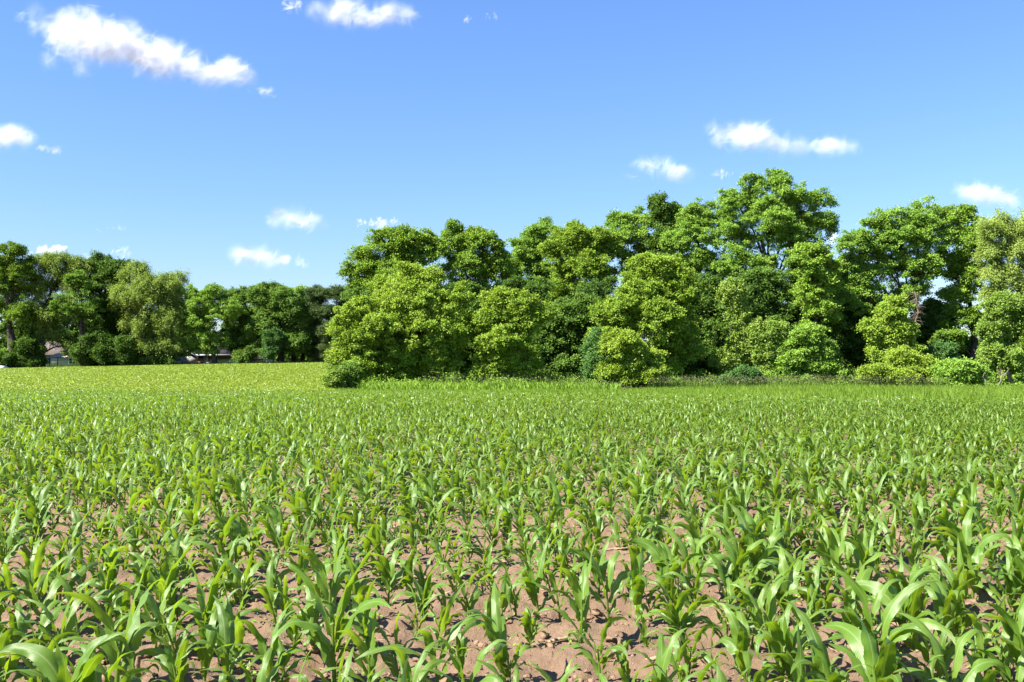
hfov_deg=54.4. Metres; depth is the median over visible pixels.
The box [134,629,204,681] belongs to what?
maize plant
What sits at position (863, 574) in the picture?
maize plant
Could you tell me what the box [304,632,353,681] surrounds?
maize plant
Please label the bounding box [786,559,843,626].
maize plant
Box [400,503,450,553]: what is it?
maize plant
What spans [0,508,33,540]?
maize plant
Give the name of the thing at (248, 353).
bush
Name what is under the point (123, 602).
maize plant
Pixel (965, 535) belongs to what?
maize plant
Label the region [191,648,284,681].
maize plant
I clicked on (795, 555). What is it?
maize plant
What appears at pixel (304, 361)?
dry grass
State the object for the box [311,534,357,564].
maize plant
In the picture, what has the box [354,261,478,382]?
bushy tree
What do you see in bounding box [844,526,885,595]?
maize plant
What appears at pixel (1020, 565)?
maize plant
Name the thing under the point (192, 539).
maize plant
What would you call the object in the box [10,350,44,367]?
bush
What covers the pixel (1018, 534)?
maize plant
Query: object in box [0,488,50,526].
maize plant
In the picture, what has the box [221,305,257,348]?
tree
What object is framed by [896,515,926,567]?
maize plant
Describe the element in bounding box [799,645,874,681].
maize plant
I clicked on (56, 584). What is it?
maize plant
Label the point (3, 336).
tree
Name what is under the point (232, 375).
field crop
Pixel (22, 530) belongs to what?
maize plant
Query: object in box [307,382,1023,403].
meadow grass
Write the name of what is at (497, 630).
maize plant
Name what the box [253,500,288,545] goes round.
maize plant
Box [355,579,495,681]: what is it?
maize plant
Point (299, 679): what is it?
maize plant
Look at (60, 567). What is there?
maize plant
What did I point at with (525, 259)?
tree
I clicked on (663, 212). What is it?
tree
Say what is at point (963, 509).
maize plant
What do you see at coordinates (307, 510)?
maize plant
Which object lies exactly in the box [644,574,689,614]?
maize plant
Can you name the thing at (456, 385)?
edge weeds
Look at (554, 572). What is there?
maize plant
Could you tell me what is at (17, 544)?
maize plant
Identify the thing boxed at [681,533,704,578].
maize plant
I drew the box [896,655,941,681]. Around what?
maize plant
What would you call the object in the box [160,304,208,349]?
tree
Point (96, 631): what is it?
maize plant
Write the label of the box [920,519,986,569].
maize plant
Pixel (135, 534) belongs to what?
maize plant
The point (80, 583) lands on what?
maize plant
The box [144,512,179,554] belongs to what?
maize plant
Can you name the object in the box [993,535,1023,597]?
maize plant
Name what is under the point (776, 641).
maize plant
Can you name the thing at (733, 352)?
tree
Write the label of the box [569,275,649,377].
tree
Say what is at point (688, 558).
maize plant
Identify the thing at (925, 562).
maize plant
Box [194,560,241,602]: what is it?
maize plant
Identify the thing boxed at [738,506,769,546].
maize plant
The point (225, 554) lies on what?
maize plant
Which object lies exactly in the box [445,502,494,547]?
maize plant
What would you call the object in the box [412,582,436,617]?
maize plant
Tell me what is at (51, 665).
maize plant
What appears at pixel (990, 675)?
maize plant
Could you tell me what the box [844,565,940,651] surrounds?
maize plant
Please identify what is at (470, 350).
tree
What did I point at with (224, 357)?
house
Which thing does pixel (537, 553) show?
maize plant
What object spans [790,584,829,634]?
maize plant
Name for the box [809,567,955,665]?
maize plant
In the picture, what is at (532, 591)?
maize plant
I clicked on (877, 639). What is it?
maize plant
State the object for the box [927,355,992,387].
bush
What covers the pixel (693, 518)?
maize plant
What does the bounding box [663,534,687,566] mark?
maize plant
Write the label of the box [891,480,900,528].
maize plant
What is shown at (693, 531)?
maize plant
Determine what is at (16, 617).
maize plant
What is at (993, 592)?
maize plant
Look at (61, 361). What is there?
house
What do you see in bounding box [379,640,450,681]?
maize plant
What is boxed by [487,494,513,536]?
maize plant
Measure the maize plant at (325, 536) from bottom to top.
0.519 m
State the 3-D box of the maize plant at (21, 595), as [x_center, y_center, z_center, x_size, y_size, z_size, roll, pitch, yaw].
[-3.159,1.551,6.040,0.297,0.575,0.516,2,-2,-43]
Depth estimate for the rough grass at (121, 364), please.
149.76 m
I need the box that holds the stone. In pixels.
[498,527,505,539]
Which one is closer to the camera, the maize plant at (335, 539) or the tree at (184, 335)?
the maize plant at (335, 539)
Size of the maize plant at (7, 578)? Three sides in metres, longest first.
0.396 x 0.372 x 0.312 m
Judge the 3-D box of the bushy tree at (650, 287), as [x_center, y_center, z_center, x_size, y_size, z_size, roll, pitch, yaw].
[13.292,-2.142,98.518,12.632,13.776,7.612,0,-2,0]
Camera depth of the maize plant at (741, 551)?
7.62 m
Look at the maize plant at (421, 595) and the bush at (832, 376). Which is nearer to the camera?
the maize plant at (421, 595)
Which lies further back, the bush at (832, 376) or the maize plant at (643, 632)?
the bush at (832, 376)
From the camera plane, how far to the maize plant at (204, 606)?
5.61 m
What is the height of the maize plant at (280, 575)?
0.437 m
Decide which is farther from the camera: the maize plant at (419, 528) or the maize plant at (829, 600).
the maize plant at (419, 528)
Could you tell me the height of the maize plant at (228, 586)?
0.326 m
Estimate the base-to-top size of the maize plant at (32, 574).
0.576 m
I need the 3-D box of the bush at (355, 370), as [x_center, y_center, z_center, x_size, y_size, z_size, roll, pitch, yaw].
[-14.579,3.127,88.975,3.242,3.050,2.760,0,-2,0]
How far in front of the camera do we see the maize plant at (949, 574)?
6.49 m
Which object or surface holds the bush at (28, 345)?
on the ground at (552, 665)
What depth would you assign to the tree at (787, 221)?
107.29 m
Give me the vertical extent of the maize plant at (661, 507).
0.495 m
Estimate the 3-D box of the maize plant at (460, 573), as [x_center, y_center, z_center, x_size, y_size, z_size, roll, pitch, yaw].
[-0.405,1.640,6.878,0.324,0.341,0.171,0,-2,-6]
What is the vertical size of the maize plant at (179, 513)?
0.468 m
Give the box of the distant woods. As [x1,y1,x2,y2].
[118,339,842,373]
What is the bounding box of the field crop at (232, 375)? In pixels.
[0,362,348,391]
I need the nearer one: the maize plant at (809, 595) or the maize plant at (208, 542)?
the maize plant at (809, 595)
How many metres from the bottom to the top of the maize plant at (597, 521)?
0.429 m
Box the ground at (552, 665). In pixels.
[0,367,1023,681]
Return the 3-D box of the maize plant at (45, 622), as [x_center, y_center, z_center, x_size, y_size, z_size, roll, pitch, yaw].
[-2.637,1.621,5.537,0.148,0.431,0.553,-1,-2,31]
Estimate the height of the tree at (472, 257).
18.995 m
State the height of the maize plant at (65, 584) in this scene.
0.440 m
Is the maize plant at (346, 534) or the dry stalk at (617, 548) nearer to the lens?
the maize plant at (346, 534)
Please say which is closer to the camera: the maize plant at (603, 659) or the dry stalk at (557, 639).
the maize plant at (603, 659)
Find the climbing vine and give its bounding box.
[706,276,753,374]
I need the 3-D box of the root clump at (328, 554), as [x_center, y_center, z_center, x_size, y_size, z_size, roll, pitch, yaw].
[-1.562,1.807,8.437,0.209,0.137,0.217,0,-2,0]
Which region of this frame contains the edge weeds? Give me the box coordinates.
[353,379,620,390]
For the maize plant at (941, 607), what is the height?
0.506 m
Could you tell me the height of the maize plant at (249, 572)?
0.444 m
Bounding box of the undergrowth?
[360,364,1023,388]
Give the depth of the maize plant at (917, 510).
9.02 m
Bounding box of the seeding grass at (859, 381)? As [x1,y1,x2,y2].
[423,372,949,388]
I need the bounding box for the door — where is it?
[203,356,207,363]
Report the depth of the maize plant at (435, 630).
5.65 m
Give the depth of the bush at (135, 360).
148.00 m
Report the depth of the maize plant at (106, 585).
6.72 m
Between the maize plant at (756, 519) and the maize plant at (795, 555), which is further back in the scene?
the maize plant at (756, 519)
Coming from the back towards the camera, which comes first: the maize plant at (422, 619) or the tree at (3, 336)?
the tree at (3, 336)
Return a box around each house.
[45,341,77,365]
[176,346,232,363]
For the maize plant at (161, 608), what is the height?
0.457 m
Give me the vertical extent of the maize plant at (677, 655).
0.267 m
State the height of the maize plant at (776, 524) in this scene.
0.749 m
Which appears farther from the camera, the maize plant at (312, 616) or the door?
the door
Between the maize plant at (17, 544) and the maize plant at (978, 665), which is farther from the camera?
the maize plant at (17, 544)
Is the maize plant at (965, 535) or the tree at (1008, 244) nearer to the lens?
the maize plant at (965, 535)
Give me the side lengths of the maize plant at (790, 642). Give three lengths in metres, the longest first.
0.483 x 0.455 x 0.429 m
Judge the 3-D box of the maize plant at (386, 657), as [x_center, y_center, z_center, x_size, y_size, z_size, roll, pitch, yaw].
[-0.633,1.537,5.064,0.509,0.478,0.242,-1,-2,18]
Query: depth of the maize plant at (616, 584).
6.40 m
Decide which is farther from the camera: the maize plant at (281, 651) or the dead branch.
the dead branch
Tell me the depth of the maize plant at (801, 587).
6.97 m
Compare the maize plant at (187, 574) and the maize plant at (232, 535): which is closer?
the maize plant at (187, 574)
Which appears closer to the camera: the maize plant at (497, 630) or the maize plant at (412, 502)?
the maize plant at (497, 630)
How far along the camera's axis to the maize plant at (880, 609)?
5.84 m
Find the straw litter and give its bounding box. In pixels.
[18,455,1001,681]
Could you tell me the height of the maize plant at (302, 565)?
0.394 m
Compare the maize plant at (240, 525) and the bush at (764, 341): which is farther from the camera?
the bush at (764, 341)
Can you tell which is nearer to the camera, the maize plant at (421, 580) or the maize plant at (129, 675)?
the maize plant at (129, 675)
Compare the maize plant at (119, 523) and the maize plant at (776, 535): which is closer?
the maize plant at (776, 535)
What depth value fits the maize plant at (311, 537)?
8.66 m
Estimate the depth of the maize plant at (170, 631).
5.52 m
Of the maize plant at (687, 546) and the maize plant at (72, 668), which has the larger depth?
the maize plant at (687, 546)
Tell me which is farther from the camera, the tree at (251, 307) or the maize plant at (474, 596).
the tree at (251, 307)
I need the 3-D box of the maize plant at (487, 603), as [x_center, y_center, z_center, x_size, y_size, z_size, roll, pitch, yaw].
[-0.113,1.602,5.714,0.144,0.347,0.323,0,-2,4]
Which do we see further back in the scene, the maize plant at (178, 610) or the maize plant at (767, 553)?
the maize plant at (767, 553)
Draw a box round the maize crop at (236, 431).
[0,387,1023,681]
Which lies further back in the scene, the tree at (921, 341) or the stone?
the tree at (921, 341)
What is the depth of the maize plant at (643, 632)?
5.76 m
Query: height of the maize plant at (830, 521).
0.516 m
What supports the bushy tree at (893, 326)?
on the ground at (552, 665)
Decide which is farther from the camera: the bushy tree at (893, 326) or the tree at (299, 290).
the tree at (299, 290)
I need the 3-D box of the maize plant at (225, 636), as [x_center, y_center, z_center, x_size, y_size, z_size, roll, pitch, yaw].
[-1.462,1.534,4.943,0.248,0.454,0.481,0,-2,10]
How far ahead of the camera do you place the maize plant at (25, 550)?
7.99 m
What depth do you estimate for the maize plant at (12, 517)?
8.57 m
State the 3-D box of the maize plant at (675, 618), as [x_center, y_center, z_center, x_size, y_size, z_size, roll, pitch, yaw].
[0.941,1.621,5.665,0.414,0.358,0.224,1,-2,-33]
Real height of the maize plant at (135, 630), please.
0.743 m
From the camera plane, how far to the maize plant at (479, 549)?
8.16 m
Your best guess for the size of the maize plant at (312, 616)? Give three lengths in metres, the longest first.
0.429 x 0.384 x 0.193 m
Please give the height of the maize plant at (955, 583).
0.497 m
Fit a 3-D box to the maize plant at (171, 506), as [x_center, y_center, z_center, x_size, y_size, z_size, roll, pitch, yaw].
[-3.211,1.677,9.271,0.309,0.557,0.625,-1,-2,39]
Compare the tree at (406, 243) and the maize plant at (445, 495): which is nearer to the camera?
the maize plant at (445, 495)
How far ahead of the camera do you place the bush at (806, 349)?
96.28 m
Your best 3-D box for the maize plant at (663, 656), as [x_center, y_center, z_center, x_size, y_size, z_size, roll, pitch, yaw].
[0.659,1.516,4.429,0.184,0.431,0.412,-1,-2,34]
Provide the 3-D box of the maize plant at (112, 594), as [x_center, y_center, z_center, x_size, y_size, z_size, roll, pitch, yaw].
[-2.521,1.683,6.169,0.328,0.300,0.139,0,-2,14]
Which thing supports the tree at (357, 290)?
on the ground at (552, 665)
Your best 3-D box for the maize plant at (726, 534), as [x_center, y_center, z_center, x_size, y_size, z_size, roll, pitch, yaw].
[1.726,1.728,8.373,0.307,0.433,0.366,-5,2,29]
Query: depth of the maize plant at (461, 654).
5.03 m
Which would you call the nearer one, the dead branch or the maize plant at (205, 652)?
the maize plant at (205, 652)
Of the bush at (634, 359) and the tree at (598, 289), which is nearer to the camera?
the bush at (634, 359)
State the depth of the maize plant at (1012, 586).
6.48 m
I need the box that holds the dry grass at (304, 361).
[46,360,324,366]
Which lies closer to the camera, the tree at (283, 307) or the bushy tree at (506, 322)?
the bushy tree at (506, 322)
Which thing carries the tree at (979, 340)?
on the ground at (552, 665)
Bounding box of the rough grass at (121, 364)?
[10,362,248,367]
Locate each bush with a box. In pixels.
[0,350,16,366]
[8,334,50,367]
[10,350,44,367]
[67,325,136,365]
[71,355,105,365]
[127,350,149,365]
[145,349,178,364]
[230,344,261,362]
[258,326,286,362]
[321,365,350,388]
[337,359,367,388]
[578,324,610,382]
[591,325,674,389]
[718,363,773,386]
[743,315,790,379]
[772,322,847,384]
[776,368,859,383]
[853,344,938,386]
[924,339,962,361]
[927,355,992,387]
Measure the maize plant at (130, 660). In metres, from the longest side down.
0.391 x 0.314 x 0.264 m
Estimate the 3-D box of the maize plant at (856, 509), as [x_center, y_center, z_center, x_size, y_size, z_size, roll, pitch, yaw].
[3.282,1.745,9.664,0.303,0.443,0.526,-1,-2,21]
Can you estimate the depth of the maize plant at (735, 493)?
10.28 m
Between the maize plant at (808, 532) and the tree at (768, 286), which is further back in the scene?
the tree at (768, 286)
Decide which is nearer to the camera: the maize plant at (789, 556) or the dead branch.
the maize plant at (789, 556)
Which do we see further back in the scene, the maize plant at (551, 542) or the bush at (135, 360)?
the bush at (135, 360)
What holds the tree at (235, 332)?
on the ground at (552, 665)
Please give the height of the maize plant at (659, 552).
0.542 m
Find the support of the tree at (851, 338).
on the ground at (552, 665)
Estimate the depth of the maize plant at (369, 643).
4.93 m
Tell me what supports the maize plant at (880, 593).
on the ground at (552, 665)
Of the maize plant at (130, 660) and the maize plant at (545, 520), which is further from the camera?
the maize plant at (545, 520)
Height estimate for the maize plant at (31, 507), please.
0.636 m
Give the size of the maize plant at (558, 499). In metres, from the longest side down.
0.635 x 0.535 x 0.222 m
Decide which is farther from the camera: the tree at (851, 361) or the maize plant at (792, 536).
the tree at (851, 361)
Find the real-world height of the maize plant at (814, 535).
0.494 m
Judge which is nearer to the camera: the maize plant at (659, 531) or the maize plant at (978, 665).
the maize plant at (978, 665)
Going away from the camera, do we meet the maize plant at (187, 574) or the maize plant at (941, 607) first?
the maize plant at (941, 607)
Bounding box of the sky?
[0,0,1023,343]
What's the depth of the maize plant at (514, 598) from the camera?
6.30 m
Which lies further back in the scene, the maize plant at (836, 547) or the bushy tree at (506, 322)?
the bushy tree at (506, 322)
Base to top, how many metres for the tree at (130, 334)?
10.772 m
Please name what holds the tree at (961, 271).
on the ground at (552, 665)
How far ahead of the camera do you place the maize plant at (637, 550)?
7.61 m
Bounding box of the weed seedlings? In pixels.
[3,464,978,681]
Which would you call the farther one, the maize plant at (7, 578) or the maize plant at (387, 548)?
the maize plant at (387, 548)
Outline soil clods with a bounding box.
[0,438,1016,681]
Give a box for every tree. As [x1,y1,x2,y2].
[0,241,39,367]
[0,303,40,348]
[12,248,99,366]
[46,268,107,365]
[46,313,75,340]
[57,250,137,365]
[61,311,122,363]
[103,309,156,364]
[106,259,187,364]
[159,268,191,338]
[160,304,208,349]
[176,282,248,363]
[220,285,255,355]
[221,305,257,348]
[237,279,315,362]
[249,283,308,361]
[279,318,327,360]
[298,284,331,361]
[314,283,348,359]
[323,294,385,382]
[325,285,374,366]
[336,223,452,297]
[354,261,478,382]
[429,279,502,380]
[434,216,519,293]
[465,285,561,382]
[499,274,559,378]
[505,214,557,294]
[528,290,605,384]
[533,218,628,301]
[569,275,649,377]
[582,251,709,373]
[602,204,653,273]
[635,190,683,365]
[647,272,721,378]
[657,197,736,279]
[690,272,754,371]
[695,167,842,278]
[714,257,849,367]
[782,238,845,338]
[831,195,957,343]
[834,270,873,374]
[835,292,978,369]
[854,292,928,365]
[907,291,925,338]
[908,302,989,368]
[927,202,986,360]
[970,205,1023,380]
[973,289,1023,384]
[978,336,1018,379]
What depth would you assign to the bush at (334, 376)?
87.55 m
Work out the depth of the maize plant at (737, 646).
5.17 m
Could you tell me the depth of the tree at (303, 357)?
159.61 m
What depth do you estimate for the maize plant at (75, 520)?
8.55 m
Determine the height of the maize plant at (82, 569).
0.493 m
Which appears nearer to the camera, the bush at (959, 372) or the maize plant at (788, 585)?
the maize plant at (788, 585)
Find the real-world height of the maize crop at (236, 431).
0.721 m
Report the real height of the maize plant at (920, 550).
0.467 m
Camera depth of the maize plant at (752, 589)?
6.34 m
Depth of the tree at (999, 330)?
93.07 m
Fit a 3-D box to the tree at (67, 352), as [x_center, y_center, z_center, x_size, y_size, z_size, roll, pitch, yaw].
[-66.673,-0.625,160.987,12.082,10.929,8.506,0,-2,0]
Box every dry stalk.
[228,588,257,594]
[546,634,577,642]
[606,547,630,550]
[809,640,839,647]
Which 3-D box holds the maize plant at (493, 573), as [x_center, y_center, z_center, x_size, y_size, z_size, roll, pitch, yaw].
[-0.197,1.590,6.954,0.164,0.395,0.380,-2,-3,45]
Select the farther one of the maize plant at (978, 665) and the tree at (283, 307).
the tree at (283, 307)
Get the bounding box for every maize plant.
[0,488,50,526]
[0,497,29,551]
[0,507,34,567]
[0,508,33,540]
[0,513,33,566]
[0,547,25,608]
[0,555,86,625]
[0,564,19,607]
[0,576,30,621]
[0,581,104,661]
[0,591,15,623]
[0,600,70,661]
[0,602,31,665]
[0,625,128,681]
[0,628,47,681]
[0,632,79,681]
[3,524,57,559]
[8,535,42,585]
[9,478,65,532]
[11,533,68,607]
[31,539,104,604]
[32,518,91,567]
[41,537,70,586]
[48,537,86,587]
[50,571,110,635]
[51,506,94,547]
[53,556,164,681]
[58,569,97,608]
[59,592,129,667]
[67,656,104,681]
[70,540,127,580]
[71,642,141,681]
[75,552,118,611]
[77,588,124,626]
[83,521,115,561]
[89,541,121,589]
[94,489,151,534]
[97,580,146,632]
[102,630,158,680]
[112,543,197,630]
[112,557,159,607]
[113,507,164,543]
[114,506,144,551]
[114,545,157,573]
[117,517,188,569]
[117,589,205,660]
[120,476,177,519]
[120,668,153,681]
[121,580,197,659]
[125,558,153,608]
[130,529,191,587]
[130,600,160,629]
[134,488,191,537]
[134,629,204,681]
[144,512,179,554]
[145,556,178,608]
[148,500,194,535]
[150,606,228,680]
[151,575,194,621]
[154,524,206,571]
[160,543,203,588]
[161,558,228,633]
[180,512,251,571]
[183,588,261,647]
[184,587,222,624]
[186,522,223,558]
[186,595,253,681]
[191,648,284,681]
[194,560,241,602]
[200,495,244,542]
[200,534,250,583]
[202,586,250,663]
[205,550,268,609]
[206,512,265,556]
[206,561,243,606]
[209,519,249,556]
[213,602,308,681]
[241,633,314,681]
[245,479,290,523]
[246,555,290,623]
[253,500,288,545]
[258,546,294,602]
[268,588,336,647]
[270,542,308,594]
[271,546,390,681]
[273,574,303,622]
[283,513,323,552]
[283,585,328,649]
[286,551,361,601]
[287,516,317,562]
[288,493,350,544]
[288,515,352,622]
[289,483,323,546]
[298,650,310,681]
[303,598,362,646]
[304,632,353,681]
[309,503,338,553]
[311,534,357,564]
[313,497,350,535]
[315,529,360,572]
[318,596,380,681]
[320,536,369,579]
[323,545,359,595]
[324,580,389,641]
[325,521,362,564]
[340,603,425,681]
[341,662,393,681]
[342,552,378,617]
[355,533,409,583]
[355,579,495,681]
[359,549,413,603]
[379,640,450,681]
[383,484,430,526]
[392,559,448,621]
[395,584,441,640]
[395,651,402,677]
[397,554,420,600]
[400,487,462,541]
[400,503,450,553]
[411,545,451,591]
[411,603,464,647]
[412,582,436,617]
[416,635,511,681]
[417,530,466,579]
[425,586,453,609]
[431,556,475,597]
[438,568,492,615]
[440,628,467,678]
[441,539,510,593]
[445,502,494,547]
[458,524,499,563]
[460,581,509,679]
[461,541,507,594]
[473,659,519,681]
[477,595,506,642]
[479,566,512,618]
[486,640,532,680]
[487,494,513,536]
[495,558,546,614]
[496,525,553,569]
[505,547,551,597]
[506,537,595,620]
[508,605,546,644]
[512,536,550,619]
[518,505,570,541]
[518,543,573,591]
[519,491,559,526]
[522,512,565,559]
[527,523,554,576]
[528,661,584,681]
[530,480,590,531]
[533,658,591,681]
[535,521,565,561]
[537,542,594,643]
[544,529,593,597]
[553,533,577,576]
[554,527,604,571]
[555,616,628,681]
[561,532,623,594]
[563,565,590,618]
[566,509,604,547]
[570,548,630,620]
[573,518,615,557]
[603,504,661,559]
[606,639,634,678]
[606,663,656,681]
[620,555,644,593]
[623,526,654,573]
[623,530,680,598]
[623,610,656,647]
[625,585,669,621]
[627,546,647,620]
[630,628,686,681]
[632,577,719,643]
[633,513,682,547]
[638,485,677,524]
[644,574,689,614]
[645,590,707,644]
[647,553,704,598]
[650,639,697,681]
[656,624,722,674]
[658,525,731,598]
[658,527,691,560]
[658,565,719,616]
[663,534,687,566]
[669,504,728,541]
[674,511,719,561]
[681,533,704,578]
[686,619,729,677]
[688,541,725,573]
[688,650,767,681]
[693,548,767,622]
[693,600,762,646]
[699,550,762,595]
[703,500,737,535]
[705,578,774,650]
[706,513,740,542]
[706,528,778,599]
[711,524,738,553]
[711,525,725,559]
[712,603,752,680]
[715,662,791,681]
[718,522,755,578]
[719,570,795,652]
[720,562,766,619]
[724,474,740,524]
[724,500,768,573]
[728,500,773,537]
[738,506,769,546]
[739,547,785,596]
[745,566,799,621]
[745,598,827,681]
[747,528,789,578]
[749,483,788,557]
[752,598,836,680]
[758,508,814,550]
[759,502,790,561]
[759,546,801,626]
[760,625,827,681]
[761,545,813,599]
[766,542,815,577]
[773,545,829,599]
[776,506,838,547]
[777,538,821,573]
[777,586,816,650]
[783,598,848,681]
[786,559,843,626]
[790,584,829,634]
[796,575,843,624]
[798,509,849,593]
[798,523,822,563]
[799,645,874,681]
[801,551,899,618]
[802,514,845,577]
[807,607,930,681]
[808,511,847,549]
[808,564,841,595]
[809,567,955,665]
[823,493,867,528]
[827,589,876,635]
[838,579,903,634]
[840,501,865,532]
[840,526,869,592]
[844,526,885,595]
[844,545,854,575]
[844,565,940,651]
[860,511,881,548]
[867,508,895,564]
[867,595,911,650]
[870,610,902,680]
[879,563,926,620]
[882,554,906,613]
[885,552,931,593]
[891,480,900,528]
[893,612,1005,681]
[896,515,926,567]
[896,610,974,677]
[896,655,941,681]
[901,493,930,544]
[902,515,948,560]
[903,571,978,650]
[912,617,967,681]
[919,538,967,618]
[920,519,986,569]
[921,562,969,610]
[923,566,971,636]
[925,506,1012,569]
[927,500,954,545]
[928,557,942,620]
[935,519,990,565]
[938,532,1020,598]
[945,494,987,539]
[947,558,1023,612]
[948,614,1005,659]
[948,642,1004,681]
[949,465,979,526]
[955,595,1017,652]
[963,503,1023,557]
[964,648,1023,681]
[968,503,1016,555]
[970,568,1023,640]
[971,621,1014,681]
[974,602,1023,681]
[982,631,1023,657]
[984,471,1023,527]
[984,552,1016,592]
[986,545,1023,592]
[989,545,1019,614]
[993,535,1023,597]
[999,516,1023,559]
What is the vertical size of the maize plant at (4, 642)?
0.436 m
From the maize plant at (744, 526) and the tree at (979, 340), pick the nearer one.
the maize plant at (744, 526)
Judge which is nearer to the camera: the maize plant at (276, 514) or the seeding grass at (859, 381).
the maize plant at (276, 514)
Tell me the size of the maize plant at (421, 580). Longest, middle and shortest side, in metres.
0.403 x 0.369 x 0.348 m
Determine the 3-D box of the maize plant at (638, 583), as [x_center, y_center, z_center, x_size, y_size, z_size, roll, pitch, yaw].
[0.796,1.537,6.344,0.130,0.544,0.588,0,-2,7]
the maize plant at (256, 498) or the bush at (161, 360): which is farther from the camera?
the bush at (161, 360)
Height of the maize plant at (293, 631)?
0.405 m
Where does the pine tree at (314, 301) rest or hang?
on the ground at (552, 665)
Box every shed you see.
[49,350,76,365]
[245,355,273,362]
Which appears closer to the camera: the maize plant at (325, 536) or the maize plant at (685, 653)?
the maize plant at (685, 653)
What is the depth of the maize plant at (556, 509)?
8.72 m
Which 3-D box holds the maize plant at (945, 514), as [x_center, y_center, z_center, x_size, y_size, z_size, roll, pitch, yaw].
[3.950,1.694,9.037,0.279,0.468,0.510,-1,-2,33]
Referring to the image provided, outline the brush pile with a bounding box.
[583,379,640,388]
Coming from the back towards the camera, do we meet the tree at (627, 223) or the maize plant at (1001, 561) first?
the tree at (627, 223)
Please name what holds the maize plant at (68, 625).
on the ground at (552, 665)
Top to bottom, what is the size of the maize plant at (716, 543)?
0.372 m
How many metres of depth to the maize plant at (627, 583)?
6.88 m
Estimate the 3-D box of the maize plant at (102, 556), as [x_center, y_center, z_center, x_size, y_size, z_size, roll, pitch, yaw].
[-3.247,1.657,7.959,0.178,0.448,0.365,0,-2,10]
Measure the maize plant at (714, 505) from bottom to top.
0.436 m
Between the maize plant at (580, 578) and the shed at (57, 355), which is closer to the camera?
the maize plant at (580, 578)
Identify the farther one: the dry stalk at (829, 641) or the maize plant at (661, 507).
the maize plant at (661, 507)
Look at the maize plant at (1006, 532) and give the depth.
8.37 m
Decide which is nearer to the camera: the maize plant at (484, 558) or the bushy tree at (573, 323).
the maize plant at (484, 558)
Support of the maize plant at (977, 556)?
on the ground at (552, 665)
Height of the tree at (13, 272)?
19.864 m
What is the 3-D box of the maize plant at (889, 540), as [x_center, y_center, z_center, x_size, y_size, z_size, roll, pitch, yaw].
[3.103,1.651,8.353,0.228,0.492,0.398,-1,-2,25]
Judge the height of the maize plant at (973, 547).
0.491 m
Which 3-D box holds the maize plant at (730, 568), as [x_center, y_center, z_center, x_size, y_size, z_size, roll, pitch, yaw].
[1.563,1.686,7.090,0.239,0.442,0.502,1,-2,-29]
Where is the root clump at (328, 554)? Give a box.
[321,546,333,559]
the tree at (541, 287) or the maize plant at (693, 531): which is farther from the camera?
the tree at (541, 287)
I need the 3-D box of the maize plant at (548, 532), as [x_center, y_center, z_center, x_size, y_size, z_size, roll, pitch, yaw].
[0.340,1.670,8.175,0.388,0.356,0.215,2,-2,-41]
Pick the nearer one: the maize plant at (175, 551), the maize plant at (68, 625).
the maize plant at (68, 625)
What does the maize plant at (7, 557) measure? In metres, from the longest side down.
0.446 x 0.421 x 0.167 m
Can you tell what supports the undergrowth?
on the ground at (552, 665)
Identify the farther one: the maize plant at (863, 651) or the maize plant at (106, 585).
the maize plant at (106, 585)
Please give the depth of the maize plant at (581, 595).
5.78 m
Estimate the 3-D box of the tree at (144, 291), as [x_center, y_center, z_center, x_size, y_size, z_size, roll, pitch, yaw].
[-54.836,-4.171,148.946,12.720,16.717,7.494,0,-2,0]
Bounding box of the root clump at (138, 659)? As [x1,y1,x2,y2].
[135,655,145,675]
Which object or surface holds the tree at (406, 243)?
on the ground at (552, 665)
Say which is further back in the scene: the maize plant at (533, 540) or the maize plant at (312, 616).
the maize plant at (533, 540)
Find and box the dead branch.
[997,368,1009,386]
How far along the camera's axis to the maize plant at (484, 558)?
6.98 m
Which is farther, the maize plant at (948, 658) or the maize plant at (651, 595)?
the maize plant at (651, 595)
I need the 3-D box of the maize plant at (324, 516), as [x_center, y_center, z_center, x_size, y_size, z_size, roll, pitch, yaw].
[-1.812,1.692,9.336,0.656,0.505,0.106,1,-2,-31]
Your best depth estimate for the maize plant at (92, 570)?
7.35 m
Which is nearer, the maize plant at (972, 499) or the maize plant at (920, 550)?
the maize plant at (920, 550)
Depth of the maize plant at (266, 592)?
6.19 m
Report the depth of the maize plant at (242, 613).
5.67 m
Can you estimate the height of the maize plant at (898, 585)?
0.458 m
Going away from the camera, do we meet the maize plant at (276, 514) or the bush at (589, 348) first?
the maize plant at (276, 514)
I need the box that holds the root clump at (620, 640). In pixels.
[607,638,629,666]
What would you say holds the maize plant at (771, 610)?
on the ground at (552, 665)
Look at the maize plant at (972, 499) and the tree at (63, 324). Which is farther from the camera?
the tree at (63, 324)
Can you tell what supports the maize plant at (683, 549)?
on the ground at (552, 665)
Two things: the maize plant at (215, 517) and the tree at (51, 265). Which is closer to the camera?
the maize plant at (215, 517)
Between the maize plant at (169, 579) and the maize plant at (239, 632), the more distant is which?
the maize plant at (169, 579)
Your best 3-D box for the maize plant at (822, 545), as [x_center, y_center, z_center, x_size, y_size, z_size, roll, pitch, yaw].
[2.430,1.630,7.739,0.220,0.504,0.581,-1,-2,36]
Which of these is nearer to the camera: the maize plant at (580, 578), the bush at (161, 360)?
the maize plant at (580, 578)
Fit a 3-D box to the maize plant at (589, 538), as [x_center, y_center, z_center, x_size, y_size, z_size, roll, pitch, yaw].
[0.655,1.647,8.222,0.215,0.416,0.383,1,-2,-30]

